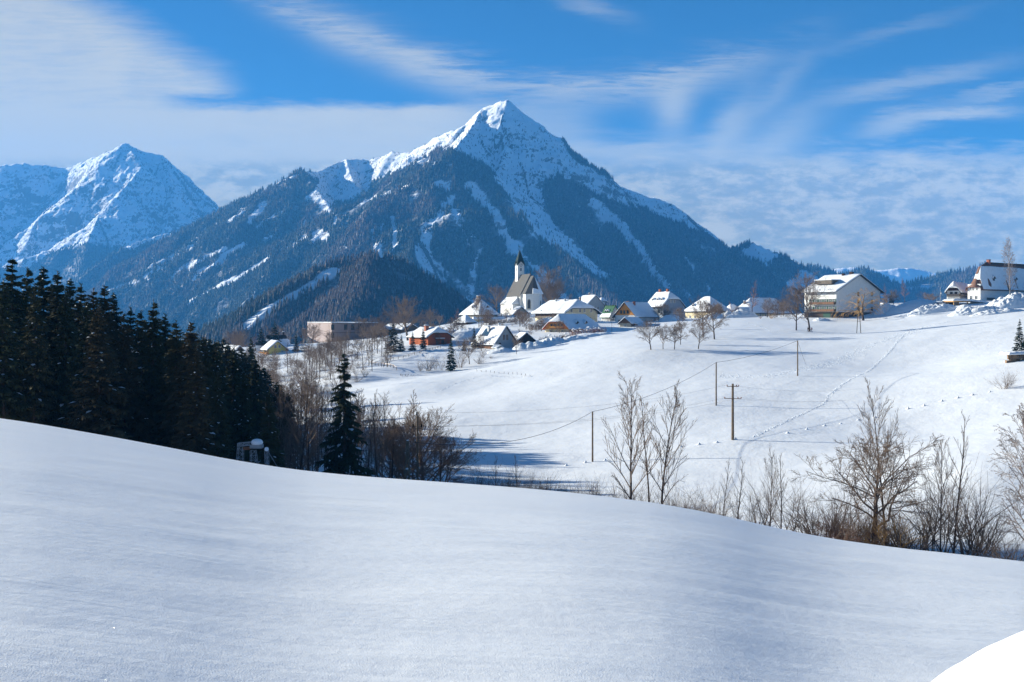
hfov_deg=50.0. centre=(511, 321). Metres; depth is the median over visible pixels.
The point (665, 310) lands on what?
village tree
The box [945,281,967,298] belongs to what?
side house
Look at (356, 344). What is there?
bare tree
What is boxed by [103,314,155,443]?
spruce tree
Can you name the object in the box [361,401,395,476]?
alder tree
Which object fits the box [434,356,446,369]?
garden bush
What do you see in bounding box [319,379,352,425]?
brook tree
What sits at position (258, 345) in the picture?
house
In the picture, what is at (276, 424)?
spruce tree
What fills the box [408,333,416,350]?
fir tree
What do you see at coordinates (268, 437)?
spruce tree
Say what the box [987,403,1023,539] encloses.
birch tree
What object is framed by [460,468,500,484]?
brook shrub
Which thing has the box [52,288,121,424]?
spruce tree
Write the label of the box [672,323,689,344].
pear tree
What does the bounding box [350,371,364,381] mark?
bare shrub
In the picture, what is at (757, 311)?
long house
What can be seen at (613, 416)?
overhead wire
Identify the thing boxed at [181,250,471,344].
foothill forest
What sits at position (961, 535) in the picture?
brook shrub
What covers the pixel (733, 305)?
house
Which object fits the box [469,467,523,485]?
brook shrub
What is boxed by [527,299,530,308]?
lancet window
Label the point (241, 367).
spruce tree
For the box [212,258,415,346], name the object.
foothill
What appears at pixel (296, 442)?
brook tree
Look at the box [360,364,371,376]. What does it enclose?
bare shrub
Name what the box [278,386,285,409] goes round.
spruce tree
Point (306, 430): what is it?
brook tree
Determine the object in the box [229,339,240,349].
village tree
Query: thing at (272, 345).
yellow house
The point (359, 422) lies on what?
brook tree
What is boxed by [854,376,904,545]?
pollard tree
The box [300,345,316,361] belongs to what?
bare tree
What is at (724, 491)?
sapling tree
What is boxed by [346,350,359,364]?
bare tree
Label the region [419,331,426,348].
fir tree
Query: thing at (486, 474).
brook shrub
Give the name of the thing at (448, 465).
shrub
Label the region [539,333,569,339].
hedge
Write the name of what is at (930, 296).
bare tree
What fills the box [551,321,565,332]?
village tree
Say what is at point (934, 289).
ridge forest
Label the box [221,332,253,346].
valley tree
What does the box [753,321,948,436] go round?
footprints
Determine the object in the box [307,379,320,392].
bare tree
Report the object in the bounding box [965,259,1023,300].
manor house
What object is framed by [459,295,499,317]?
rectory
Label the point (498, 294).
lime tree
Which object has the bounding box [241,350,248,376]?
spruce tree
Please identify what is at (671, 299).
grey house
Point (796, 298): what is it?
pear tree
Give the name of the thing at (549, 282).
lime tree
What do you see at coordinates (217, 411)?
spruce tree
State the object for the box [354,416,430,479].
alder tree
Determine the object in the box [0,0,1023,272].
sky
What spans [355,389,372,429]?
brook tree
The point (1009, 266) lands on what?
birch tree
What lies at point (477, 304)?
bare tree
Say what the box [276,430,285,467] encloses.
spruce tree
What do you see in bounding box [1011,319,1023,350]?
fir tree
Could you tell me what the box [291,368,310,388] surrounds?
bare tree
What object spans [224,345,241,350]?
valley house
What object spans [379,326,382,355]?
utility pole
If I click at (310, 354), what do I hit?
bare tree
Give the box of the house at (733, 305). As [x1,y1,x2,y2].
[727,304,736,310]
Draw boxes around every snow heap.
[451,328,479,339]
[487,347,513,353]
[513,341,550,349]
[533,317,551,324]
[537,336,566,345]
[561,335,586,340]
[578,333,600,336]
[597,332,612,334]
[659,314,680,320]
[703,313,720,318]
[720,309,757,318]
[813,318,830,320]
[874,303,894,315]
[907,303,956,315]
[948,306,1000,315]
[956,304,970,309]
[970,308,1023,315]
[986,292,1023,308]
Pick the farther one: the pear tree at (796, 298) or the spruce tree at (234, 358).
the pear tree at (796, 298)
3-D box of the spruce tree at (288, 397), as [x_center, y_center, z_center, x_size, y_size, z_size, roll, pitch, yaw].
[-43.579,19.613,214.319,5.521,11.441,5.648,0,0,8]
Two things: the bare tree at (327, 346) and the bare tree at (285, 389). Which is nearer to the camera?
the bare tree at (285, 389)
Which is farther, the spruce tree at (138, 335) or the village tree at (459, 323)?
the village tree at (459, 323)
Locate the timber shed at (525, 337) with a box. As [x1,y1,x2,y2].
[515,332,535,342]
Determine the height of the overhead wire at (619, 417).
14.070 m
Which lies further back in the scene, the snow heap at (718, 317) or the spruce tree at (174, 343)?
the snow heap at (718, 317)
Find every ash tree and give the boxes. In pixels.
[601,371,665,499]
[638,395,660,501]
[639,379,697,503]
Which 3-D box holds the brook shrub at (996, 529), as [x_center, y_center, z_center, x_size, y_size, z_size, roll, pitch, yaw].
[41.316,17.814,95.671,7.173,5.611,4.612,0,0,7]
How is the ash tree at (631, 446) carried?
on the ground
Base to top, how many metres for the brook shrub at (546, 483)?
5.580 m
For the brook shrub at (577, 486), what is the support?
on the ground
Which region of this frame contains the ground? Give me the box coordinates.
[0,300,1023,681]
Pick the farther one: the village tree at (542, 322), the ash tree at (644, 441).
the village tree at (542, 322)
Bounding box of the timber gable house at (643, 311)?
[612,301,659,321]
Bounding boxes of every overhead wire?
[459,318,1022,412]
[476,399,838,425]
[491,398,844,425]
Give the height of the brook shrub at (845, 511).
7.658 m
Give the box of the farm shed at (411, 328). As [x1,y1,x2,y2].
[380,323,418,335]
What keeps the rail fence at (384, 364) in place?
on the ground
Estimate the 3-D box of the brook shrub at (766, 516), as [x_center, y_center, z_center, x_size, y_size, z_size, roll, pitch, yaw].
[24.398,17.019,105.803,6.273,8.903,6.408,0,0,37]
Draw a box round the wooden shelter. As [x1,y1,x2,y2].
[942,299,988,305]
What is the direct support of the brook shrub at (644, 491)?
on the ground
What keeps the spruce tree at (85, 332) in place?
on the ground
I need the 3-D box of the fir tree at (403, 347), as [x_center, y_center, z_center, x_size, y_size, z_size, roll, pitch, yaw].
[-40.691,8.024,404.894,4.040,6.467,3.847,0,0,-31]
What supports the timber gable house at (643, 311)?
on the ground
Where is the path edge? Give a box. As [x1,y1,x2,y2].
[750,323,842,333]
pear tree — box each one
[634,318,664,349]
[654,324,674,342]
[664,322,687,348]
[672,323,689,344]
[673,308,689,323]
[689,296,719,336]
[689,320,713,348]
[694,300,734,338]
[778,281,810,329]
[782,271,833,331]
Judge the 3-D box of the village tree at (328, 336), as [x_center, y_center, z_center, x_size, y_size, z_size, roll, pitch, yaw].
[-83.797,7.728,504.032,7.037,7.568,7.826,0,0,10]
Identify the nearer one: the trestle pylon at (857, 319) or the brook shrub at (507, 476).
the brook shrub at (507, 476)
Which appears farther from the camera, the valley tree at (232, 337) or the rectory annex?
the valley tree at (232, 337)
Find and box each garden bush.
[417,351,437,370]
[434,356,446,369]
[474,353,485,363]
[985,368,1021,388]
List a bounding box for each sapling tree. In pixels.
[486,457,500,484]
[509,454,525,487]
[716,461,731,514]
[732,460,745,518]
[754,446,783,526]
[774,454,791,524]
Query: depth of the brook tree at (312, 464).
134.74 m
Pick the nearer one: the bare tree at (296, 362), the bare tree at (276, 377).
the bare tree at (276, 377)
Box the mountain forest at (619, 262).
[71,128,804,341]
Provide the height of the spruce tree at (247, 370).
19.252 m
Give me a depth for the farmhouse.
485.61 m
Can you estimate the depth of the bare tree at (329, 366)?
343.71 m
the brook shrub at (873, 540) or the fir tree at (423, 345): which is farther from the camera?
the fir tree at (423, 345)
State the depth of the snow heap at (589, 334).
402.61 m
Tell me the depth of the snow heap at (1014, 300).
401.91 m
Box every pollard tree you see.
[790,426,943,544]
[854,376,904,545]
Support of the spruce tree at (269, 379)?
on the ground
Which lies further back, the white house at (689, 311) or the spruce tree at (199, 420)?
the white house at (689, 311)
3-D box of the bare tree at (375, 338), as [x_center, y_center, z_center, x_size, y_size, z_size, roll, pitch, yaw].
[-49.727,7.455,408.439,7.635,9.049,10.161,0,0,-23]
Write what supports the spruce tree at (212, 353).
on the ground
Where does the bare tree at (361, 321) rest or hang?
on the ground
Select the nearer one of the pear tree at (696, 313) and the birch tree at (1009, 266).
the pear tree at (696, 313)
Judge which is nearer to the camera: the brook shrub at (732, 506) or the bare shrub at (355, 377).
the brook shrub at (732, 506)
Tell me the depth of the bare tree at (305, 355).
375.80 m
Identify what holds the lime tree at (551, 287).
on the ground
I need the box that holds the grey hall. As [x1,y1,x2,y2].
[307,322,377,341]
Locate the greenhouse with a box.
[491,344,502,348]
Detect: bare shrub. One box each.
[307,366,321,381]
[323,376,335,394]
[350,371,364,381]
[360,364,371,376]
[376,349,387,366]
[442,338,471,367]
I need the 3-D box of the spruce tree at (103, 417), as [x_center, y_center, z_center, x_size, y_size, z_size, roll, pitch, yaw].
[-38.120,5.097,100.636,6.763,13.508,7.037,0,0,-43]
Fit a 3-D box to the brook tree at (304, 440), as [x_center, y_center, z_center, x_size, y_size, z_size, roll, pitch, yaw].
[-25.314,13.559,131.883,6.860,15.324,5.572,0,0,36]
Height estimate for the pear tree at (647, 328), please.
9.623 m
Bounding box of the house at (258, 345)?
[255,342,267,350]
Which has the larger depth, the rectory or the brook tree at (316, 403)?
the rectory
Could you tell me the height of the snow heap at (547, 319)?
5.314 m
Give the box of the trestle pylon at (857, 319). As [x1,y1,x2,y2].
[856,305,860,332]
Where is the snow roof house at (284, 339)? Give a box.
[266,331,290,344]
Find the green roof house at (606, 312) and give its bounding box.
[599,305,617,320]
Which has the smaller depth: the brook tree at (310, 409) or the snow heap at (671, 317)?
the brook tree at (310, 409)
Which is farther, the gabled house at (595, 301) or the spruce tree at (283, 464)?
the gabled house at (595, 301)
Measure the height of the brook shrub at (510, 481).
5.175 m
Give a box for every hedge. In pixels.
[488,317,517,323]
[528,322,545,329]
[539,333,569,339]
[567,326,606,335]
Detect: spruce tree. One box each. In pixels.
[0,259,44,419]
[0,278,31,420]
[7,267,56,425]
[7,284,59,425]
[31,266,55,350]
[36,270,78,425]
[42,291,84,431]
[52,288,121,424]
[55,300,118,431]
[60,278,76,320]
[64,304,134,439]
[71,283,90,339]
[97,285,122,362]
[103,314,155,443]
[108,311,120,349]
[109,292,123,364]
[121,307,143,374]
[126,310,161,439]
[132,300,168,443]
[146,319,186,444]
[151,321,230,457]
[156,313,177,417]
[170,348,224,456]
[198,336,210,357]
[198,337,233,456]
[205,342,236,458]
[205,371,233,457]
[206,339,212,358]
[209,342,220,364]
[220,338,226,357]
[220,354,229,376]
[222,346,232,374]
[223,347,250,455]
[226,349,240,373]
[228,352,249,384]
[228,370,258,462]
[238,348,246,363]
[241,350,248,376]
[244,356,252,391]
[245,357,275,462]
[247,337,256,362]
[248,358,261,396]
[253,391,284,466]
[259,366,275,413]
[266,375,274,390]
[270,405,292,468]
[271,383,283,415]
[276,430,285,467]
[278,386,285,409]
[282,393,296,442]
[282,409,296,468]
[314,353,378,476]
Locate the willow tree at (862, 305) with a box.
[833,288,888,319]
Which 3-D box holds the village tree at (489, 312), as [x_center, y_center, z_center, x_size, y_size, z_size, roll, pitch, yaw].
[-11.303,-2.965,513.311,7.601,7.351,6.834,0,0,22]
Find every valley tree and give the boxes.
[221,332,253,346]
[225,328,254,346]
[264,326,295,340]
[299,324,322,340]
[369,315,388,334]
[390,310,419,322]
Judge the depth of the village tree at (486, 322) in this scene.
445.42 m
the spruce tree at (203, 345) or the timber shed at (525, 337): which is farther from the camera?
the timber shed at (525, 337)
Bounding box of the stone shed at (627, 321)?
[618,317,643,326]
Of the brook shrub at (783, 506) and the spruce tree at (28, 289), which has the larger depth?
the spruce tree at (28, 289)
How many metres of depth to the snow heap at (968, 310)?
397.45 m
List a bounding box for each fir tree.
[256,327,265,347]
[269,321,280,341]
[292,334,299,351]
[383,324,401,352]
[397,336,405,351]
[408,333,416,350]
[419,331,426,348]
[446,336,456,370]
[470,328,476,346]
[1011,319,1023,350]
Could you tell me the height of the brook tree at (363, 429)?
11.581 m
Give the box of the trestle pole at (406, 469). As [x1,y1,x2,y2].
[403,440,411,479]
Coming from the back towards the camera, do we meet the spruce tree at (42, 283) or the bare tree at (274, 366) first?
the bare tree at (274, 366)
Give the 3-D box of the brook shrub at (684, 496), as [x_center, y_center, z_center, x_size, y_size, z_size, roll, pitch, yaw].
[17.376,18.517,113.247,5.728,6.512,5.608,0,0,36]
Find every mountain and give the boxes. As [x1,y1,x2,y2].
[0,143,218,311]
[73,100,804,340]
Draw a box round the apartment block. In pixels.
[804,272,884,317]
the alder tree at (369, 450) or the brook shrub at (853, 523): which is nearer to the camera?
the brook shrub at (853, 523)
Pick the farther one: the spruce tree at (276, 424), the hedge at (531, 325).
the hedge at (531, 325)
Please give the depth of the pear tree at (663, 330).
311.55 m
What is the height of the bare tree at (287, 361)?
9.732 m
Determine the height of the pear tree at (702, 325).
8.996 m
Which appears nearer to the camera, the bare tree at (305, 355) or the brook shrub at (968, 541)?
the brook shrub at (968, 541)
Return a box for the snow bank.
[931,631,1023,681]
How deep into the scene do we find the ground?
16.79 m
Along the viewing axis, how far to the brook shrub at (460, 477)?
117.58 m
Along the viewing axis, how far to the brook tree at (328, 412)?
183.61 m
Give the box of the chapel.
[508,306,527,314]
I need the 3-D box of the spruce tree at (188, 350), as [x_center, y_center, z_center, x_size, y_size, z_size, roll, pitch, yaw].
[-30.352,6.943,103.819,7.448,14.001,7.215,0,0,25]
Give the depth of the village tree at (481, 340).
388.17 m
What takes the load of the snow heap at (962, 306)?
on the ground
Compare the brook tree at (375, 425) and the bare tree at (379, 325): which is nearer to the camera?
the brook tree at (375, 425)
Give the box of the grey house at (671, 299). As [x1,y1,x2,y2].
[648,289,685,319]
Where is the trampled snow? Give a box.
[710,331,922,377]
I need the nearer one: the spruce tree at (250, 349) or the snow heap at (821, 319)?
the spruce tree at (250, 349)
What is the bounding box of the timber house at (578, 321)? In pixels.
[542,313,600,331]
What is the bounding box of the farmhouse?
[531,297,601,321]
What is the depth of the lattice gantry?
92.00 m
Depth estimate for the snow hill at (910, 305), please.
435.85 m
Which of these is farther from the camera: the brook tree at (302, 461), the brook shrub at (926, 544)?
the brook tree at (302, 461)
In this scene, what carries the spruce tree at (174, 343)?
on the ground
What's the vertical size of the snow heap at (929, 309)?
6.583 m
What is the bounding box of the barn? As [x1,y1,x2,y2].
[406,325,454,344]
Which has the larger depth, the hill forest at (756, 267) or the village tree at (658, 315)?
the hill forest at (756, 267)
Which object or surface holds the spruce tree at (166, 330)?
on the ground
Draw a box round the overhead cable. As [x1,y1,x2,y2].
[409,308,838,444]
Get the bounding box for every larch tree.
[745,280,758,310]
[899,280,909,301]
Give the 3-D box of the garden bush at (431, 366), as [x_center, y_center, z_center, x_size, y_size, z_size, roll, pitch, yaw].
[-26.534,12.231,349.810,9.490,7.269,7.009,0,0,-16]
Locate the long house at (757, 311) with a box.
[733,298,792,315]
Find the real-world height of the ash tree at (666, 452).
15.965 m
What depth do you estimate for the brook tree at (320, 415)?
194.54 m
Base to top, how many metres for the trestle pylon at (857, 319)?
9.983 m
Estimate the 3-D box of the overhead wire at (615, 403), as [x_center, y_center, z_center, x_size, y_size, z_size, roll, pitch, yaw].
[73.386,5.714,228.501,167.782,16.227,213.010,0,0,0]
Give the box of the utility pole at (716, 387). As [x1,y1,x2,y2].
[715,362,716,405]
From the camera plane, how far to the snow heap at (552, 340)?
393.04 m
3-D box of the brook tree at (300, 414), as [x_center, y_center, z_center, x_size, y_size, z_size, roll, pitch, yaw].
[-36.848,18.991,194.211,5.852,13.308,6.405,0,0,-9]
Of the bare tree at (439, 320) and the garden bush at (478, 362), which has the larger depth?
the bare tree at (439, 320)
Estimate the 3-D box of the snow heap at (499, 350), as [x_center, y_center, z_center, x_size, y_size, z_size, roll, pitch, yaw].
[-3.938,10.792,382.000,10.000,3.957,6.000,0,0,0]
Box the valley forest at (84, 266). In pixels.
[0,145,203,311]
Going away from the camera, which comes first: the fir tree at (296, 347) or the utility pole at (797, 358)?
the utility pole at (797, 358)
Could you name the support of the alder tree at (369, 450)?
on the ground
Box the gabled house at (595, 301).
[581,293,605,311]
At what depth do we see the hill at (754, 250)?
3606.23 m
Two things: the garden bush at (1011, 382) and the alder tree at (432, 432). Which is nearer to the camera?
the alder tree at (432, 432)
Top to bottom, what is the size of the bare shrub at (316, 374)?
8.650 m
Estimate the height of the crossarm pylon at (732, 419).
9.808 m
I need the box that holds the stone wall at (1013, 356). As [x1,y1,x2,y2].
[999,350,1023,362]
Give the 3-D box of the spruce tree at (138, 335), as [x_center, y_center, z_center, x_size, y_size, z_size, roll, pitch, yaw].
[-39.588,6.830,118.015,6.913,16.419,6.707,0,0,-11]
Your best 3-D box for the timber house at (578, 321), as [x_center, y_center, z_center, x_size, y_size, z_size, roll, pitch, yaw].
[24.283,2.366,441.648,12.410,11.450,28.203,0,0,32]
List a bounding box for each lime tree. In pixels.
[376,297,435,339]
[481,284,513,311]
[534,264,565,303]
[539,276,573,301]
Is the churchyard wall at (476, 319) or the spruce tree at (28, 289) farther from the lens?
the churchyard wall at (476, 319)
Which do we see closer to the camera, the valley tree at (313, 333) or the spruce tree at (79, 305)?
the spruce tree at (79, 305)
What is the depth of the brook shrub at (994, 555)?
93.06 m
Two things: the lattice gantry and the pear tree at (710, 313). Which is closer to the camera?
the lattice gantry
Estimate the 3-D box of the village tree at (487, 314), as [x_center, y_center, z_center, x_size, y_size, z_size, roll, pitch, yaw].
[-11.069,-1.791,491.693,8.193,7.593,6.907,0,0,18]
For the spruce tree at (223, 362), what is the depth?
184.40 m
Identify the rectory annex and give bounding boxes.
[454,314,476,324]
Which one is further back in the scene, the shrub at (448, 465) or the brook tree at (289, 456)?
the brook tree at (289, 456)
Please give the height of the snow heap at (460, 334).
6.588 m
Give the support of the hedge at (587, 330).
on the ground
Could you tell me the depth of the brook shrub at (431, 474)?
119.90 m
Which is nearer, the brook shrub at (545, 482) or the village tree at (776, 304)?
the brook shrub at (545, 482)
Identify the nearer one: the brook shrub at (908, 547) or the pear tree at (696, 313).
the brook shrub at (908, 547)
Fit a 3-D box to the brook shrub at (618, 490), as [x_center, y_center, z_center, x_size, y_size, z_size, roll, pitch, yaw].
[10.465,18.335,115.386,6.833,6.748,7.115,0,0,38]
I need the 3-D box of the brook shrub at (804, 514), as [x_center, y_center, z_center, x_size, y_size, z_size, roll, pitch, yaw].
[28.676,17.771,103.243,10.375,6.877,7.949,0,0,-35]
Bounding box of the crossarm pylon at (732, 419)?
[724,384,741,439]
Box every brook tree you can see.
[254,381,307,467]
[272,371,332,469]
[275,380,329,470]
[281,428,293,467]
[284,419,305,468]
[286,417,299,467]
[288,415,304,467]
[290,393,315,457]
[291,404,316,454]
[294,420,325,471]
[294,445,310,470]
[295,409,305,461]
[295,415,324,470]
[305,382,331,451]
[308,387,329,455]
[308,390,318,460]
[311,416,331,469]
[312,384,321,430]
[316,404,330,450]
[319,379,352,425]
[319,418,329,459]
[321,396,331,430]
[345,396,373,462]
[353,395,366,452]
[355,389,370,456]
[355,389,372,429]
[358,413,366,472]
[359,408,365,460]
[365,405,393,457]
[368,390,397,438]
[374,431,401,476]
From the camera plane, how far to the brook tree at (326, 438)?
178.39 m
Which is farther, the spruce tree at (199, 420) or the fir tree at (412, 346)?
the fir tree at (412, 346)
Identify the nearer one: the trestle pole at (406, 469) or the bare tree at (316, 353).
the trestle pole at (406, 469)
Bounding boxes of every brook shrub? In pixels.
[401,457,459,482]
[428,472,491,484]
[453,466,498,485]
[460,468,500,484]
[464,459,526,486]
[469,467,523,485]
[479,452,536,487]
[485,466,539,487]
[502,460,560,489]
[504,465,544,488]
[507,474,568,489]
[523,472,581,492]
[523,475,566,491]
[552,470,619,494]
[575,474,636,498]
[584,467,633,497]
[587,472,646,497]
[604,474,679,504]
[621,469,663,502]
[650,479,687,506]
[655,477,714,509]
[675,478,733,515]
[676,481,713,512]
[689,474,743,516]
[719,470,764,520]
[733,452,793,526]
[736,464,816,530]
[738,470,776,524]
[758,478,849,535]
[773,477,905,542]
[780,474,887,538]
[781,499,826,534]
[796,512,866,542]
[799,492,920,542]
[806,504,891,543]
[807,496,932,547]
[827,504,942,548]
[850,482,942,547]
[861,516,956,550]
[866,452,976,551]
[868,483,970,549]
[888,460,1000,552]
[916,453,1022,555]
[917,472,1022,554]
[922,491,1006,555]
[953,504,1022,555]
[959,509,1023,560]
[966,533,1023,559]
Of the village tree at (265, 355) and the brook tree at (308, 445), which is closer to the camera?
the brook tree at (308, 445)
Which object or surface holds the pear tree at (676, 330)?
on the ground
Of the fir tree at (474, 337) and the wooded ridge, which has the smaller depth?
the fir tree at (474, 337)
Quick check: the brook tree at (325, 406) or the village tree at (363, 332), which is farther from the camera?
the village tree at (363, 332)
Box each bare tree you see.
[234,334,245,345]
[258,358,267,369]
[264,370,283,387]
[272,362,281,372]
[273,347,280,368]
[281,382,305,402]
[283,347,290,371]
[288,373,298,404]
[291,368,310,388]
[292,359,305,370]
[293,387,319,407]
[295,383,317,398]
[298,327,309,344]
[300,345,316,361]
[301,342,308,370]
[306,352,320,362]
[307,347,322,360]
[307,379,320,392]
[317,340,335,354]
[318,358,338,379]
[322,338,338,350]
[328,346,346,368]
[334,336,349,351]
[346,316,379,333]
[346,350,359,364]
[349,337,365,358]
[364,341,379,365]
[367,331,386,352]
[375,322,388,332]
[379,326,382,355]
[382,345,397,359]
[385,320,401,332]
[419,309,439,326]
[436,315,443,323]
[444,318,462,331]
[458,337,477,363]
[471,294,486,321]
[511,333,523,353]
[514,311,522,326]
[916,292,941,300]
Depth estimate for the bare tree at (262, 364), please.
392.93 m
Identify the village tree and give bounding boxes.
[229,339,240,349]
[261,353,270,361]
[321,331,334,339]
[355,326,369,339]
[366,325,380,336]
[432,332,441,342]
[452,315,464,330]
[472,333,491,350]
[480,311,494,320]
[480,318,491,327]
[482,308,494,317]
[498,308,512,317]
[516,311,536,325]
[535,317,545,330]
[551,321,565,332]
[653,304,665,320]
[657,302,670,315]
[760,298,774,316]
[767,299,784,314]
[887,290,900,304]
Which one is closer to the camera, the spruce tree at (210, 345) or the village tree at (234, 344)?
the spruce tree at (210, 345)
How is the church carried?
on the ground
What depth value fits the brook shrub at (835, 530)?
100.36 m
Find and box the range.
[833,267,935,283]
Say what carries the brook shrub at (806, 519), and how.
on the ground
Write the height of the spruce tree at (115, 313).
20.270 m
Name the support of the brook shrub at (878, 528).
on the ground
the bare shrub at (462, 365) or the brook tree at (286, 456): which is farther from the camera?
the bare shrub at (462, 365)
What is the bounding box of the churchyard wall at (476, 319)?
[472,317,504,321]
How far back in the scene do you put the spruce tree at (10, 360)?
103.72 m
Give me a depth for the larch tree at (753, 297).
504.35 m
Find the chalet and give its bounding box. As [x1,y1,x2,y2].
[472,323,518,348]
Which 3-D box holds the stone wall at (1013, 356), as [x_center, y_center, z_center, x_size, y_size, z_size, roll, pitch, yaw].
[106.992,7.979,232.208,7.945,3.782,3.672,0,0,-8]
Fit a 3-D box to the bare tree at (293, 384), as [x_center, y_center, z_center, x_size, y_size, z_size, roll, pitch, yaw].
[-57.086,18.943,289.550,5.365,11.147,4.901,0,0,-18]
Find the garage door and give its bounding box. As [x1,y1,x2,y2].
[823,313,829,317]
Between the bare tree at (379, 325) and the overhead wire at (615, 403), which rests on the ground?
the bare tree at (379, 325)
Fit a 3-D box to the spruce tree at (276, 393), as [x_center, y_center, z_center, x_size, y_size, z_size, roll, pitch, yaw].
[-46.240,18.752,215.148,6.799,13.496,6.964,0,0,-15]
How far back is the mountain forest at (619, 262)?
3400.75 m
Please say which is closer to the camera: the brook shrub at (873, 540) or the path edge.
the brook shrub at (873, 540)
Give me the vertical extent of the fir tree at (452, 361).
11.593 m
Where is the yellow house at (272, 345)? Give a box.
[260,340,288,354]
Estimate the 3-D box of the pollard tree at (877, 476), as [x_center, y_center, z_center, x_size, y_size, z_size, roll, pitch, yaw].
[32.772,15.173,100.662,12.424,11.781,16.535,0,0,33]
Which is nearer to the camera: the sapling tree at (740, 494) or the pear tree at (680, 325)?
the sapling tree at (740, 494)
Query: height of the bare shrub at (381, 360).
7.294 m
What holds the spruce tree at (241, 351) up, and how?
on the ground
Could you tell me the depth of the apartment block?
446.83 m
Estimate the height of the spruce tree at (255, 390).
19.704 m
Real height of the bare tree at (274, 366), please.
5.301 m
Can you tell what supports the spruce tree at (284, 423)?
on the ground
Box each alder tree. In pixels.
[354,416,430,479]
[355,388,386,473]
[359,406,447,479]
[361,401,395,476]
[367,399,485,480]
[399,390,436,477]
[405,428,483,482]
[919,432,965,551]
[947,409,969,553]
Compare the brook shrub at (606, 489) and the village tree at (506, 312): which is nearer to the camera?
the brook shrub at (606, 489)
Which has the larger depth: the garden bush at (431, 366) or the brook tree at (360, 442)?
the garden bush at (431, 366)
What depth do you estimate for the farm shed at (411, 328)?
563.68 m
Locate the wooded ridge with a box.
[811,267,972,304]
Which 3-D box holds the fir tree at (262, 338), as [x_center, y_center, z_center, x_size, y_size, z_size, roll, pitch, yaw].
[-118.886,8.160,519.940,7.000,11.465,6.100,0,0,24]
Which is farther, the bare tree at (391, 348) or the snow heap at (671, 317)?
the snow heap at (671, 317)
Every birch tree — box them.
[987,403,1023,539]
[1001,237,1017,292]
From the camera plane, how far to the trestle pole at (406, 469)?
111.91 m
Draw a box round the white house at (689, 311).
[684,296,731,317]
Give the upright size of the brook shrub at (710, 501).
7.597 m
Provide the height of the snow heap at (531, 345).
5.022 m
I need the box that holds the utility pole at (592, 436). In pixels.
[592,412,592,461]
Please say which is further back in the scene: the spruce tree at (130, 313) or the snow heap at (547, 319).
the snow heap at (547, 319)
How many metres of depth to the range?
7942.57 m
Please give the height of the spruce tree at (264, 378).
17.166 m
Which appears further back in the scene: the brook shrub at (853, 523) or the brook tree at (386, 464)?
the brook tree at (386, 464)
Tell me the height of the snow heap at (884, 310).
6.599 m
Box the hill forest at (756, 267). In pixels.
[716,239,818,306]
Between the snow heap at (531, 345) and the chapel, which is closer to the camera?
the snow heap at (531, 345)
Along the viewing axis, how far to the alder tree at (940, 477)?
98.06 m
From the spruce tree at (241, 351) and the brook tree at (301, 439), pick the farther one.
the spruce tree at (241, 351)
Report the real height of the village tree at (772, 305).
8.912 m
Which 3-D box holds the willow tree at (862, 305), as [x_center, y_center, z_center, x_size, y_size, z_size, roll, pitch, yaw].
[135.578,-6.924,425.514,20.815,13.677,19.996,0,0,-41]
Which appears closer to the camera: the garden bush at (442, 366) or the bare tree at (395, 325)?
the garden bush at (442, 366)
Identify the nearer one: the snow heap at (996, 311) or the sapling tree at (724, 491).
the sapling tree at (724, 491)
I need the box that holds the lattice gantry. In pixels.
[236,439,277,466]
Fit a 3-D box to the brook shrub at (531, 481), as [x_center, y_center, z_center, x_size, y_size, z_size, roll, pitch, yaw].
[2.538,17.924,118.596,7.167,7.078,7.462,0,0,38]
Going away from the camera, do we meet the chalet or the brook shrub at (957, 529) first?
the brook shrub at (957, 529)
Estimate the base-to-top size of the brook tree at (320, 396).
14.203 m
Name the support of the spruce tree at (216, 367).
on the ground
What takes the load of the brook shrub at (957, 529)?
on the ground
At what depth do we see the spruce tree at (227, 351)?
215.36 m
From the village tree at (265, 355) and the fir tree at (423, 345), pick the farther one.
the village tree at (265, 355)
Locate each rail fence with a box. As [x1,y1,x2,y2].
[369,361,396,369]
[383,346,440,359]
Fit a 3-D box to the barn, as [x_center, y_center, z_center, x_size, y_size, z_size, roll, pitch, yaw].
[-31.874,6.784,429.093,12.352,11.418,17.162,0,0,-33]
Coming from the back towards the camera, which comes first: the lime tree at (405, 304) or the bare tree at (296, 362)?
the lime tree at (405, 304)
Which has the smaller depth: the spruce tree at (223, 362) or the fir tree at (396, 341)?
the spruce tree at (223, 362)
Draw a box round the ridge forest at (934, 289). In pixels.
[805,261,985,302]
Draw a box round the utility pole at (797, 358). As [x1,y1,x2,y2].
[797,341,797,375]
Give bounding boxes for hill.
[728,242,820,302]
[884,299,937,314]
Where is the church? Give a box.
[501,246,542,312]
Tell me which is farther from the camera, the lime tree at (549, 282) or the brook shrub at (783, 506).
the lime tree at (549, 282)
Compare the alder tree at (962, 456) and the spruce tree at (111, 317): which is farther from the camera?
the spruce tree at (111, 317)
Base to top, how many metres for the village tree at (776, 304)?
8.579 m

